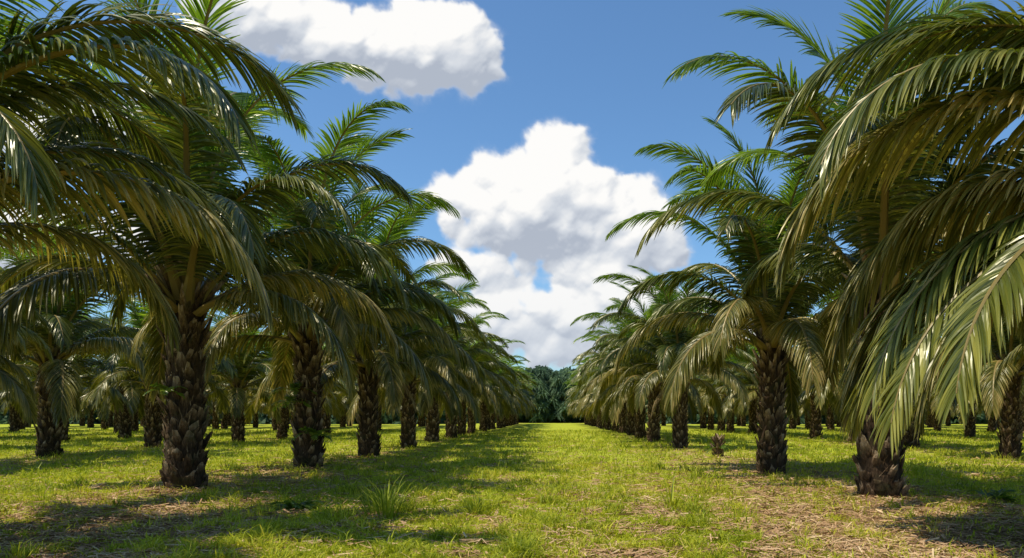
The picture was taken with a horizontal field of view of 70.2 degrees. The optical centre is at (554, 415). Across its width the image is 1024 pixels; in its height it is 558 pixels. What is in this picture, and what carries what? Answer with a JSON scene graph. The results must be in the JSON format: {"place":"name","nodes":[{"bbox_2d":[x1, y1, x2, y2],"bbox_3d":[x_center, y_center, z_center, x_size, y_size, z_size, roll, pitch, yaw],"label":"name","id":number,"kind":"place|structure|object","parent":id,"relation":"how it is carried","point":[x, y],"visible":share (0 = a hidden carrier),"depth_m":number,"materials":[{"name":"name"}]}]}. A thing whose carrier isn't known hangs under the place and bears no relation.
{"place":"outdoors","nodes":[
{"label":"outdoors","id":0,"kind":"place"},
{"bbox_2d":[0,0,945,368],"bbox_3d":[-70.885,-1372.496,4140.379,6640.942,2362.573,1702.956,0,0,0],"label":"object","id":1,"kind":"structure","parent":0,"point":[554,200],"depth_m":4758.71,"materials":[{"name":"white"}]},
{"bbox_2d":[0,417,1023,557],"bbox_3d":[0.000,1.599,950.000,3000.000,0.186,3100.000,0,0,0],"label":"ground","id":2,"kind":"structure","parent":0,"point":[550,426],"depth_m":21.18,"materials":[{"name":"green plant"}]},
{"bbox_2d":[0,358,36,423],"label":"oil palm","id":3,"kind":"object","parent":2,"relation":"on","point":[14,403],"visible":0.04,"depth_m":56.10,"materials":[{"name":"green plant"}]},
{"bbox_2d":[1,366,37,431],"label":"oil palm","id":4,"kind":"object","parent":2,"relation":"on","point":[14,422],"visible":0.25,"depth_m":69.33,"materials":[{"name":"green plant"}]},
{"bbox_2d":[0,287,38,405],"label":"oil palm","id":5,"kind":"object","parent":2,"relation":"on","point":[31,370],"visible":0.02,"depth_m":38.38,"materials":[{"name":"green plant"}]},
{"bbox_2d":[0,204,53,428],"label":"oil palm","id":6,"kind":"object","parent":2,"relation":"on","point":[9,381],"visible":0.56,"depth_m":23.38,"materials":[{"name":"green plant"}]},
{"bbox_2d":[27,468,63,503],"bbox_3d":[-9.479,1.313,13.486,0.768,0.634,0.921,0,0,0],"label":"grass tuft","id":7,"kind":"object","parent":2,"relation":"on","point":[42,499],"visible":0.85,"depth_m":13.53,"materials":[{"name":"green plant"}]},
{"bbox_2d":[0,329,106,414],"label":"oil palm","id":8,"kind":"object","parent":2,"relation":"on","point":[5,403],"visible":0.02,"depth_m":59.96,"materials":[{"name":"green plant"}]},
{"bbox_2d":[0,290,140,441],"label":"oil palm","id":9,"kind":"object","parent":2,"relation":"on","point":[117,396],"visible":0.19,"depth_m":45.43,"materials":[{"name":"green plant"}]},
{"bbox_2d":[0,193,156,456],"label":"oil palm","id":10,"kind":"object","parent":2,"relation":"on","point":[57,380],"visible":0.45,"depth_m":28.16,"materials":[{"name":"green plant"}]},
{"bbox_2d":[80,373,94,426],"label":"oil palm","id":11,"kind":"object","parent":2,"relation":"on","point":[90,422],"visible":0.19,"depth_m":100.52,"materials":[{"name":"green plant"}]},
{"bbox_2d":[70,362,110,429],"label":"oil palm","id":12,"kind":"object","parent":2,"relation":"on","point":[104,423],"visible":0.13,"depth_m":81.22,"materials":[{"name":"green plant"}]},
{"bbox_2d":[71,353,119,432],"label":"oil palm","id":13,"kind":"object","parent":2,"relation":"on","point":[115,422],"visible":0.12,"depth_m":67.46,"materials":[{"name":"green plant"}]},
{"bbox_2d":[93,404,113,426],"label":"oil palm","id":14,"kind":"object","parent":2,"relation":"on","point":[110,421],"visible":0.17,"depth_m":105.74,"materials":[{"name":"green plant"}]},
{"bbox_2d":[70,310,145,438],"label":"oil palm","id":15,"kind":"object","parent":2,"relation":"on","point":[136,398],"visible":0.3,"depth_m":51.60,"materials":[{"name":"green plant"}]},
{"bbox_2d":[101,395,142,431],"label":"oil palm","id":16,"kind":"object","parent":2,"relation":"on","point":[135,420],"visible":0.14,"depth_m":73.08,"materials":[{"name":"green plant"}]},
{"bbox_2d":[65,283,239,447],"bbox_3d":[-20.264,-2.582,36.772,8.791,8.759,8.742,0,0,0],"label":"oil palm","id":17,"kind":"object","parent":2,"relation":"on","point":[152,437],"visible":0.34,"depth_m":36.24,"materials":[{"name":"green plant"}]},
{"bbox_2d":[0,0,306,357],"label":"oil palm","id":18,"kind":"object","parent":2,"relation":"on","point":[36,170],"visible":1,"depth_m":9.61,"materials":[{"name":"green plant"}]},
{"bbox_2d":[97,310,220,435],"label":"oil palm","id":19,"kind":"object","parent":2,"relation":"on","point":[106,399],"visible":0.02,"depth_m":55.68,"materials":[{"name":"green plant"}]},
{"bbox_2d":[0,0,414,490],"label":"oil palm","id":20,"kind":"object","parent":2,"relation":"on","point":[182,277],"visible":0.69,"depth_m":15.04,"materials":[{"name":"green plant"}]},
{"bbox_2d":[204,374,248,412],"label":"oil palm","id":21,"kind":"object","parent":2,"relation":"on","point":[245,409],"visible":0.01,"depth_m":63.55,"materials":[{"name":"green plant"}]},
{"bbox_2d":[206,387,248,428],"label":"oil palm","id":22,"kind":"object","parent":2,"relation":"on","point":[216,417],"visible":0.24,"depth_m":87.91,"materials":[{"name":"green plant"}]},
{"bbox_2d":[206,352,269,431],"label":"oil palm","id":23,"kind":"object","parent":2,"relation":"on","point":[250,396],"visible":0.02,"depth_m":69.75,"materials":[{"name":"green plant"}]},
{"bbox_2d":[221,379,257,428],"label":"oil palm","id":24,"kind":"object","parent":2,"relation":"on","point":[224,422],"visible":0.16,"depth_m":92.35,"materials":[{"name":"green plant"}]},
{"bbox_2d":[204,307,294,441],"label":"oil palm","id":25,"kind":"object","parent":2,"relation":"on","point":[238,386],"visible":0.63,"depth_m":42.25,"materials":[{"name":"green plant"}]},
{"bbox_2d":[251,392,270,427],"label":"oil palm","id":26,"kind":"object","parent":2,"relation":"on","point":[255,421],"visible":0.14,"depth_m":99.03,"materials":[{"name":"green plant"}]},
{"bbox_2d":[244,361,287,430],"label":"oil palm","id":27,"kind":"object","parent":2,"relation":"on","point":[274,423],"visible":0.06,"depth_m":77.69,"materials":[{"name":"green plant"}]},
{"bbox_2d":[259,377,295,429],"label":"oil palm","id":28,"kind":"object","parent":2,"relation":"on","point":[263,409],"visible":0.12,"depth_m":80.39,"materials":[{"name":"green plant"}]},
{"bbox_2d":[228,330,341,438],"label":"oil palm","id":29,"kind":"object","parent":2,"relation":"on","point":[282,430],"visible":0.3,"depth_m":49.86,"materials":[{"name":"green plant"}]},
{"bbox_2d":[266,498,323,511],"bbox_3d":[-4.459,1.575,12.458,1.025,0.350,0.907,0,0,0],"label":"leafy weed","id":30,"kind":"object","parent":2,"relation":"on","point":[296,506],"visible":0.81,"depth_m":12.37,"materials":[{"name":"green plant"}]},
{"bbox_2d":[249,333,351,420],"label":"oil palm","id":31,"kind":"object","parent":2,"relation":"on","point":[332,403],"visible":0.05,"depth_m":57.77,"materials":[{"name":"green plant"}]},
{"bbox_2d":[130,99,473,467],"bbox_3d":[-7.556,-3.900,21.701,9.871,11.266,9.917,0,0,0],"label":"oil palm","id":32,"kind":"object","parent":2,"relation":"on","point":[306,360],"visible":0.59,"depth_m":21.49,"materials":[{"name":"green plant"}]},
{"bbox_2d":[294,345,358,432],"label":"oil palm","id":33,"kind":"object","parent":2,"relation":"on","point":[326,422],"visible":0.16,"depth_m":64.06,"materials":[{"name":"green plant"}]},
{"bbox_2d":[301,498,374,523],"bbox_3d":[-3.275,1.434,11.181,1.256,0.403,1.133,0,0,33],"label":"grass tuft","id":34,"kind":"object","parent":2,"relation":"on","point":[341,511],"visible":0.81,"depth_m":11.14,"materials":[{"name":"green plant"}]},
{"bbox_2d":[332,389,358,426],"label":"oil palm","id":35,"kind":"object","parent":2,"relation":"on","point":[343,420],"visible":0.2,"depth_m":102.41,"materials":[{"name":"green plant"}]},
{"bbox_2d":[243,171,481,457],"bbox_3d":[-7.464,-3.590,28.626,9.328,10.830,9.359,0,0,0],"label":"oil palm","id":36,"kind":"object","parent":2,"relation":"on","point":[368,435],"visible":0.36,"depth_m":28.23,"materials":[{"name":"green plant"}]},
{"bbox_2d":[342,395,389,430],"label":"oil palm","id":37,"kind":"object","parent":2,"relation":"on","point":[380,419],"visible":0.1,"depth_m":77.71,"materials":[{"name":"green plant"}]},
{"bbox_2d":[331,373,401,417],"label":"oil palm","id":38,"kind":"object","parent":2,"relation":"on","point":[345,400],"visible":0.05,"depth_m":69.42,"materials":[{"name":"green plant"}]},
{"bbox_2d":[316,475,447,518],"bbox_3d":[-2.840,1.304,11.689,1.928,0.677,1.950,0,0,-45],"label":"grass tuft","id":39,"kind":"object","parent":2,"relation":"on","point":[386,497],"visible":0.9,"depth_m":11.74,"materials":[{"name":"green plant"}]},
{"bbox_2d":[382,377,424,417],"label":"oil palm","id":40,"kind":"object","parent":2,"relation":"on","point":[417,409],"visible":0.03,"depth_m":87.86,"materials":[{"name":"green plant"}]},
{"bbox_2d":[324,269,490,448],"bbox_3d":[-7.153,-2.921,36.231,8.801,9.460,8.104,0,0,44],"label":"oil palm","id":41,"kind":"object","parent":2,"relation":"on","point":[451,373],"visible":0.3,"depth_m":36.05,"materials":[{"name":"green plant"}]},
{"bbox_2d":[399,388,445,426],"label":"oil palm","id":42,"kind":"object","parent":2,"relation":"on","point":[420,422],"visible":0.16,"depth_m":103.67,"materials":[{"name":"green plant"}]},
{"bbox_2d":[379,281,508,441],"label":"oil palm","id":43,"kind":"object","parent":2,"relation":"on","point":[432,423],"visible":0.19,"depth_m":43.96,"materials":[{"name":"green plant"}]},
{"bbox_2d":[428,456,459,468],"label":"grass tuft","id":44,"kind":"object","parent":2,"relation":"on","point":[442,463],"visible":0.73,"depth_m":22.02,"materials":[{"name":"green plant"}]},
{"bbox_2d":[416,311,517,437],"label":"oil palm","id":45,"kind":"object","parent":2,"relation":"on","point":[451,430],"visible":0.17,"depth_m":51.37,"materials":[{"name":"green plant"}]},
{"bbox_2d":[419,336,518,435],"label":"oil palm","id":46,"kind":"object","parent":2,"relation":"on","point":[461,426],"visible":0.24,"depth_m":58.22,"materials":[{"name":"green plant"}]},
{"bbox_2d":[444,487,510,513],"bbox_3d":[-1.246,1.377,11.906,1.337,0.409,1.469,0,0,0],"label":"grass tuft","id":47,"kind":"object","parent":2,"relation":"on","point":[471,503],"visible":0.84,"depth_m":11.92,"materials":[{"name":"green plant"}]},
{"bbox_2d":[439,337,516,433],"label":"oil palm","id":48,"kind":"object","parent":2,"relation":"on","point":[471,424],"visible":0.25,"depth_m":65.56,"materials":[{"name":"green plant"}]},
{"bbox_2d":[441,339,528,430],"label":"oil palm","id":49,"kind":"object","parent":2,"relation":"on","point":[483,413],"visible":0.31,"depth_m":73.54,"materials":[{"name":"green plant"}]},
{"bbox_2d":[466,356,526,428],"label":"oil palm","id":50,"kind":"object","parent":2,"relation":"on","point":[492,420],"visible":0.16,"depth_m":87.62,"materials":[{"name":"green plant"}]},
{"bbox_2d":[466,358,528,429],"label":"oil palm","id":51,"kind":"object","parent":2,"relation":"on","point":[515,401],"visible":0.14,"depth_m":80.64,"materials":[{"name":"green plant"}]},
{"bbox_2d":[0,354,1000,423],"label":"distant forest","id":52,"kind":"object","parent":2,"relation":"on","point":[385,418],"visible":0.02,"depth_m":139.28,"materials":[{"name":"green plant"}]},
{"bbox_2d":[478,366,533,426],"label":"oil palm","id":53,"kind":"object","parent":2,"relation":"on","point":[504,418],"visible":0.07,"depth_m":102.22,"materials":[{"name":"green plant"}]},
{"bbox_2d":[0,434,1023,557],"bbox_3d":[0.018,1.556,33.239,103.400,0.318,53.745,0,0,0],"label":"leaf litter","id":54,"kind":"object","parent":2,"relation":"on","point":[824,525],"visible":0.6,"depth_m":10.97,"materials":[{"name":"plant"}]},
{"bbox_2d":[496,357,533,427],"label":"oil palm","id":55,"kind":"object","parent":2,"relation":"on","point":[499,423],"visible":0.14,"depth_m":95.32,"materials":[{"name":"green plant"}]},
{"bbox_2d":[505,366,538,425],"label":"oil palm","id":56,"kind":"object","parent":2,"relation":"on","point":[507,419],"visible":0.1,"depth_m":110.15,"materials":[{"name":"green plant"}]},
{"bbox_2d":[508,374,535,425],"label":"oil palm","id":57,"kind":"object","parent":2,"relation":"on","point":[516,409],"visible":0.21,"depth_m":116.50,"materials":[{"name":"green plant"}]},
{"bbox_2d":[511,375,535,424],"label":"oil palm","id":58,"kind":"object","parent":2,"relation":"on","point":[512,415],"visible":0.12,"depth_m":124.46,"materials":[{"name":"green plant"}]},
{"bbox_2d":[514,373,540,424],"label":"oil palm","id":59,"kind":"object","parent":2,"relation":"on","point":[527,398],"visible":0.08,"depth_m":131.13,"materials":[{"name":"green plant"}]},
{"bbox_2d":[518,367,555,422],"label":"forest tree","id":60,"kind":"object","parent":2,"relation":"on","point":[542,390],"visible":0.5,"depth_m":158.41,"materials":[{"name":"green plant"}]},
{"bbox_2d":[522,365,571,422],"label":"forest tree","id":61,"kind":"object","parent":2,"relation":"on","point":[550,370],"visible":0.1,"depth_m":165.30,"materials":[{"name":"green plant"}]},
{"bbox_2d":[538,369,572,422],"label":"forest tree","id":62,"kind":"object","parent":2,"relation":"on","point":[558,389],"visible":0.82,"depth_m":158.97,"materials":[{"name":"green plant"}]},
{"bbox_2d":[565,368,579,422],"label":"forest tree","id":63,"kind":"object","parent":2,"relation":"on","point":[574,418],"visible":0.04,"depth_m":164.28,"materials":[{"name":"green plant"}]},
{"bbox_2d":[563,380,587,424],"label":"oil palm","id":64,"kind":"object","parent":2,"relation":"on","point":[585,420],"visible":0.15,"depth_m":131.36,"materials":[{"name":"green plant"}]},
{"bbox_2d":[565,383,588,424],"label":"oil palm","id":65,"kind":"object","parent":2,"relation":"on","point":[574,405],"visible":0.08,"depth_m":124.47,"materials":[{"name":"green plant"}]},
{"bbox_2d":[564,371,591,425],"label":"oil palm","id":66,"kind":"object","parent":2,"relation":"on","point":[590,421],"visible":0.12,"depth_m":117.24,"materials":[{"name":"green plant"}]},
{"bbox_2d":[568,374,595,425],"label":"oil palm","id":67,"kind":"object","parent":2,"relation":"on","point":[593,422],"visible":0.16,"depth_m":109.88,"materials":[{"name":"green plant"}]},
{"bbox_2d":[569,365,597,426],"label":"oil palm","id":68,"kind":"object","parent":2,"relation":"on","point":[577,404],"visible":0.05,"depth_m":102.12,"materials":[{"name":"green plant"}]},
{"bbox_2d":[569,360,626,428],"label":"oil palm","id":69,"kind":"object","parent":2,"relation":"on","point":[601,418],"visible":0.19,"depth_m":87.89,"materials":[{"name":"green plant"}]},
{"bbox_2d":[570,358,626,429],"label":"oil palm","id":70,"kind":"object","parent":2,"relation":"on","point":[607,426],"visible":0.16,"depth_m":80.79,"materials":[{"name":"green plant"}]},
{"bbox_2d":[570,362,626,427],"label":"oil palm","id":71,"kind":"object","parent":2,"relation":"on","point":[598,421],"visible":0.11,"depth_m":95.29,"materials":[{"name":"green plant"}]},
{"bbox_2d":[572,349,647,431],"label":"oil palm","id":72,"kind":"object","parent":2,"relation":"on","point":[614,427],"visible":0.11,"depth_m":73.21,"materials":[{"name":"green plant"}]},
{"bbox_2d":[572,325,664,435],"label":"oil palm","id":73,"kind":"object","parent":2,"relation":"on","point":[630,426],"visible":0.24,"depth_m":58.68,"materials":[{"name":"green plant"}]},
{"bbox_2d":[577,338,665,432],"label":"oil palm","id":74,"kind":"object","parent":2,"relation":"on","point":[622,420],"visible":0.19,"depth_m":65.91,"materials":[{"name":"green plant"}]},
{"bbox_2d":[579,291,705,438],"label":"oil palm","id":75,"kind":"object","parent":2,"relation":"on","point":[639,423],"visible":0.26,"depth_m":51.30,"materials":[{"name":"green plant"}]},
{"bbox_2d":[570,280,730,441],"bbox_3d":[6.061,-3.261,44.086,9.370,10.034,8.871,0,0,-18],"label":"oil palm","id":76,"kind":"object","parent":2,"relation":"on","point":[653,428],"visible":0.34,"depth_m":43.94,"materials":[{"name":"green plant"}]},
{"bbox_2d":[645,405,665,425],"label":"oil palm","id":77,"kind":"object","parent":2,"relation":"on","point":[663,419],"visible":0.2,"depth_m":115.16,"materials":[{"name":"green plant"}]},
{"bbox_2d":[654,471,691,509],"bbox_3d":[2.002,1.244,11.886,1.012,0.628,0.894,0,0,-42],"label":"grass tuft","id":78,"kind":"object","parent":2,"relation":"on","point":[671,495],"visible":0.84,"depth_m":11.88,"materials":[{"name":"green plant"}]},
{"bbox_2d":[589,263,758,448],"bbox_3d":[6.058,-2.775,35.568,8.964,9.078,8.984,0,0,0],"label":"oil palm","id":79,"kind":"object","parent":2,"relation":"on","point":[668,349],"visible":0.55,"depth_m":34.85,"materials":[{"name":"green plant"}]},
{"bbox_2d":[672,374,706,427],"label":"oil palm","id":80,"kind":"object","parent":2,"relation":"on","point":[703,423],"visible":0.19,"depth_m":89.98,"materials":[{"name":"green plant"}]},
{"bbox_2d":[687,374,738,429],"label":"oil palm","id":81,"kind":"object","parent":2,"relation":"on","point":[710,421],"visible":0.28,"depth_m":82.75,"materials":[{"name":"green plant"}]},
{"bbox_2d":[704,433,730,456],"bbox_3d":[6.437,1.171,28.515,1.056,1.059,0.911,0,0,0],"label":"palm stump","id":82,"kind":"object","parent":2,"relation":"on","point":[719,446],"visible":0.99,"depth_m":28.46,"materials":[{"name":"brown plant"}]},
{"bbox_2d":[691,349,758,431],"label":"oil palm","id":83,"kind":"object","parent":2,"relation":"on","point":[730,421],"visible":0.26,"depth_m":69.13,"materials":[{"name":"green plant"}]},
{"bbox_2d":[693,360,758,430],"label":"oil palm","id":84,"kind":"object","parent":2,"relation":"on","point":[721,426],"visible":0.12,"depth_m":76.95,"materials":[{"name":"green plant"}]},
{"bbox_2d":[705,338,785,433],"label":"oil palm","id":85,"kind":"object","parent":2,"relation":"on","point":[752,409],"visible":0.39,"depth_m":63.03,"materials":[{"name":"green plant"}]},
{"bbox_2d":[758,406,796,428],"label":"oil palm","id":86,"kind":"object","parent":2,"relation":"on","point":[792,424],"visible":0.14,"depth_m":90.07,"materials":[{"name":"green plant"}]},
{"bbox_2d":[605,116,951,474],"bbox_3d":[5.932,-3.375,20.665,8.898,10.396,9.312,0,0,0],"label":"oil palm","id":87,"kind":"object","parent":2,"relation":"on","point":[768,311],"visible":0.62,"depth_m":20.00,"materials":[{"name":"green plant"}]},
{"bbox_2d":[725,337,831,419],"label":"oil palm","id":88,"kind":"object","parent":2,"relation":"on","point":[751,393],"visible":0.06,"depth_m":56.99,"materials":[{"name":"green plant"}]},
{"bbox_2d":[745,305,845,438],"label":"oil palm","id":89,"kind":"object","parent":2,"relation":"on","point":[815,423],"visible":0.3,"depth_m":51.21,"materials":[{"name":"green plant"}]},
{"bbox_2d":[786,388,827,429],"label":"oil palm","id":90,"kind":"object","parent":2,"relation":"on","point":[807,424],"visible":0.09,"depth_m":82.68,"materials":[{"name":"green plant"}]},
{"bbox_2d":[796,387,844,430],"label":"oil palm","id":91,"kind":"object","parent":2,"relation":"on","point":[831,413],"visible":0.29,"depth_m":77.03,"materials":[{"name":"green plant"}]},
{"bbox_2d":[791,283,852,442],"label":"oil palm","id":92,"kind":"object","parent":2,"relation":"on","point":[822,401],"visible":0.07,"depth_m":43.35,"materials":[{"name":"green plant"}]},
{"bbox_2d":[634,0,1023,498],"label":"oil palm","id":93,"kind":"object","parent":2,"relation":"on","point":[868,223],"visible":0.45,"depth_m":13.74,"materials":[{"name":"green plant"}]},
{"bbox_2d":[763,0,1023,458],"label":"oil palm","id":94,"kind":"object","parent":2,"relation":"on","point":[970,280],"visible":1,"depth_m":8.94,"materials":[{"name":"green plant"}]},
{"bbox_2d":[816,243,993,448],"bbox_3d":[17.363,-3.171,35.400,9.312,9.915,9.504,0,0,0],"label":"oil palm","id":95,"kind":"object","parent":2,"relation":"on","point":[910,440],"visible":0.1,"depth_m":35.14,"materials":[{"name":"green plant"}]},
{"bbox_2d":[901,495,969,540],"bbox_3d":[4.781,1.266,9.245,0.901,0.621,0.854,0,0,9],"label":"dry weed","id":96,"kind":"object","parent":2,"relation":"on","point":[923,521],"visible":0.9,"depth_m":9.18,"materials":[{"name":"plant"}]},
{"bbox_2d":[926,402,954,427],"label":"oil palm","id":97,"kind":"object","parent":2,"relation":"on","point":[930,423],"visible":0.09,"depth_m":97.84,"materials":[{"name":"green plant"}]},
{"bbox_2d":[945,409,950,425],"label":"oil palm","id":98,"kind":"object","parent":2,"relation":"on","point":[948,421],"visible":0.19,"depth_m":113.49,"materials":[{"name":"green plant"}]},
{"bbox_2d":[933,400,978,431],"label":"oil palm","id":99,"kind":"object","parent":2,"relation":"on","point":[937,426],"visible":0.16,"depth_m":74.08,"materials":[{"name":"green plant"}]},
{"bbox_2d":[905,308,1023,458],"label":"oil palm","id":100,"kind":"object","parent":2,"relation":"on","point":[1004,395],"visible":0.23,"depth_m":27.28,"materials":[{"name":"green plant"}]},
{"bbox_2d":[950,405,996,432],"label":"oil palm","id":101,"kind":"object","parent":2,"relation":"on","point":[992,422],"visible":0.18,"depth_m":67.36,"materials":[{"name":"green plant"}]},
{"bbox_2d":[927,335,1023,437],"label":"oil palm","id":102,"kind":"object","parent":2,"relation":"on","point":[970,430],"visible":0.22,"depth_m":51.03,"materials":[{"name":"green plant"}]},
{"bbox_2d":[938,358,1023,440],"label":"oil palm","id":103,"kind":"object","parent":2,"relation":"on","point":[1020,399],"visible":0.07,"depth_m":44.85,"materials":[{"name":"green plant"}]},
{"bbox_2d":[966,488,1019,503],"bbox_3d":[8.165,1.504,13.467,0.695,0.364,0.906,0,0,-42],"label":"leafy weed","id":104,"kind":"object","parent":2,"relation":"on","point":[1002,495],"visible":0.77,"depth_m":13.37,"materials":[{"name":"green plant"}]},
{"bbox_2d":[978,389,1023,432],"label":"oil palm","id":105,"kind":"object","parent":2,"relation":"on","point":[1022,404],"visible":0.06,"depth_m":61.00,"materials":[{"name":"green plant"}]},
{"bbox_2d":[993,344,1023,389],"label":"oil palm","id":106,"kind":"object","parent":2,"relation":"on","point":[1017,351],"visible":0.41,"depth_m":22.69,"materials":[{"name":"green plant"}]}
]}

